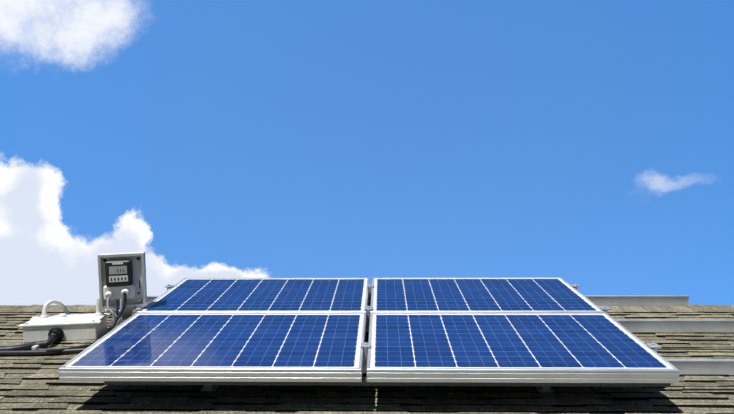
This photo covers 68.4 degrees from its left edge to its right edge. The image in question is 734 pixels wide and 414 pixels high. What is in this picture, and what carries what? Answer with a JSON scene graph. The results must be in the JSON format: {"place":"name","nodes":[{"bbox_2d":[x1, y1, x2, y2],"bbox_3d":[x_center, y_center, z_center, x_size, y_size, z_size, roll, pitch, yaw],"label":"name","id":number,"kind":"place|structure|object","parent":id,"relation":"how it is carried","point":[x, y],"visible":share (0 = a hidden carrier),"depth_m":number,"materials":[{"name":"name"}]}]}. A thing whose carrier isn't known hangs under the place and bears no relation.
{"place":"outdoors","nodes":[
{"label":"outdoors","id":0,"kind":"place"},
{"bbox_2d":[0,0,733,305],"label":"sky","id":1,"kind":"structure","parent":0,"point":[589,144],"materials":[{"name":"blue"}]},
{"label":"house walls","id":2,"kind":"object","parent":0,"visible":0},
{"bbox_2d":[0,304,733,413],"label":"roof shingles","id":3,"kind":"object","parent":2,"relation":"on","point":[31,384],"visible":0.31,"depth_m":2.17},
{"bbox_2d":[0,335,55,349],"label":"cable","id":4,"kind":"object","parent":3,"relation":"on","point":[46,343],"visible":0.85,"depth_m":2.71,"materials":[{"name":"black rubber"}]},
{"bbox_2d":[32,345,39,349],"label":"cable clips","id":5,"kind":"object","parent":4,"relation":"attached to","point":[35,347],"visible":0.35,"depth_m":2.68,"materials":[{"name":"silver metal"}]},
{"bbox_2d":[0,348,85,354],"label":"cable","id":6,"kind":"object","parent":3,"relation":"on","point":[36,352],"depth_m":2.63,"materials":[{"name":"black rubber"}]},
{"bbox_2d":[18,312,109,342],"bbox_3d":[-1.629,0.649,2.905,0.404,0.110,0.226,-1,5,-7],"label":"junction box","id":7,"kind":"object","parent":3,"relation":"on","point":[62,327],"visible":0.96,"depth_m":2.86,"materials":[{"name":"grey paint"}]},
{"bbox_2d":[42,297,119,314],"bbox_3d":[-1.504,0.554,2.916,0.539,0.141,0.186,-10,-22,26],"label":"pvc conduit","id":8,"kind":"object","parent":3,"relation":"on","point":[60,304],"visible":0.56,"depth_m":2.98,"materials":[{"name":"white plastic"}]},
{"bbox_2d":[46,295,126,352],"bbox_3d":[-1.349,0.568,2.700,0.408,0.287,0.254,0,5,2],"label":"cable","id":9,"kind":"object","parent":3,"relation":"on","point":[108,330],"depth_m":2.62,"materials":[{"name":"black rubber"}]},
{"bbox_2d":[98,251,146,308],"bbox_3d":[-1.210,0.363,2.674,0.209,0.266,0.113,-2,5,-15],"label":"meter enclosure","id":10,"kind":"object","parent":3,"relation":"on","point":[121,274],"visible":0.98,"depth_m":2.65,"materials":[{"name":"grey plastic"}]},
{"bbox_2d":[116,299,118,315],"bbox_3d":[-1.240,0.576,2.703,0.017,0.201,0.183,2,-20,-6],"label":"cable","id":11,"kind":"object","parent":10,"relation":"attached to","point":[117,304],"visible":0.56,"depth_m":2.66,"materials":[{"name":"blue"}]},
{"bbox_2d":[114,307,133,318],"bbox_3d":[-1.228,0.522,2.755,0.148,0.382,0.171,0,5,2],"label":"mounting bracket","id":12,"kind":"object","parent":3,"relation":"on","point":[128,312],"visible":0.17,"depth_m":2.74,"materials":[{"name":"grey metal"}]},
{"bbox_2d":[104,377,670,386],"bbox_3d":[0.061,0.648,2.006,2.088,0.020,0.030,0,8,2],"label":"mounting rail","id":13,"kind":"object","parent":3,"relation":"on","point":[364,382],"visible":0.43,"depth_m":1.99,"materials":[{"name":"metal"}]},
{"bbox_2d":[146,295,688,305],"bbox_3d":[0.255,0.586,3.083,3.070,0.180,0.074,0,7,2],"label":"mounting rail","id":14,"kind":"object","parent":3,"relation":"on","point":[639,300],"visible":0.15,"depth_m":3.01,"materials":[{"name":"metal"}]},
{"bbox_2d":[137,278,368,321],"bbox_3d":[-0.557,0.494,2.953,1.126,0.050,0.641,0,7,2],"label":"solar panel","id":15,"kind":"object","parent":14,"relation":"on","point":[267,295],"visible":0.79,"depth_m":2.89,"materials":[{"name":"glass"}]},
{"bbox_2d":[370,277,603,312],"bbox_3d":[0.587,0.487,2.922,1.126,0.050,0.641,0,7,2],"label":"solar panel","id":16,"kind":"object","parent":14,"relation":"on","point":[474,294],"visible":0.69,"depth_m":2.88,"materials":[{"name":"glass"}]},
{"bbox_2d":[111,319,733,331],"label":"mounting rail","id":17,"kind":"object","parent":3,"relation":"on","point":[678,325],"visible":0.06,"depth_m":2.61,"materials":[{"name":"metal"}]},
{"bbox_2d":[201,359,733,392],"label":"mounting rail","id":18,"kind":"object","parent":3,"relation":"on","point":[704,366],"visible":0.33,"depth_m":2.15,"materials":[{"name":"metal"}]},
{"bbox_2d":[58,313,365,381],"bbox_3d":[-0.574,0.578,2.308,1.126,0.050,0.641,0,7,2],"label":"solar panel","id":19,"kind":"object","parent":18,"relation":"on","point":[261,347],"visible":1,"depth_m":2.17,"materials":[{"name":"glass"}]},
{"bbox_2d":[367,312,679,382],"bbox_3d":[0.570,0.572,2.276,1.126,0.050,0.641,0,7,2],"label":"solar panel","id":20,"kind":"object","parent":18,"relation":"on","point":[542,347],"visible":1,"depth_m":2.14,"materials":[{"name":"glass"}]},
{"bbox_2d":[132,284,660,359],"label":"panel clamps","id":21,"kind":"object","parent":20,"relation":"on","point":[653,346],"visible":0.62,"depth_m":2.63,"materials":[{"name":"metal"}]}
]}

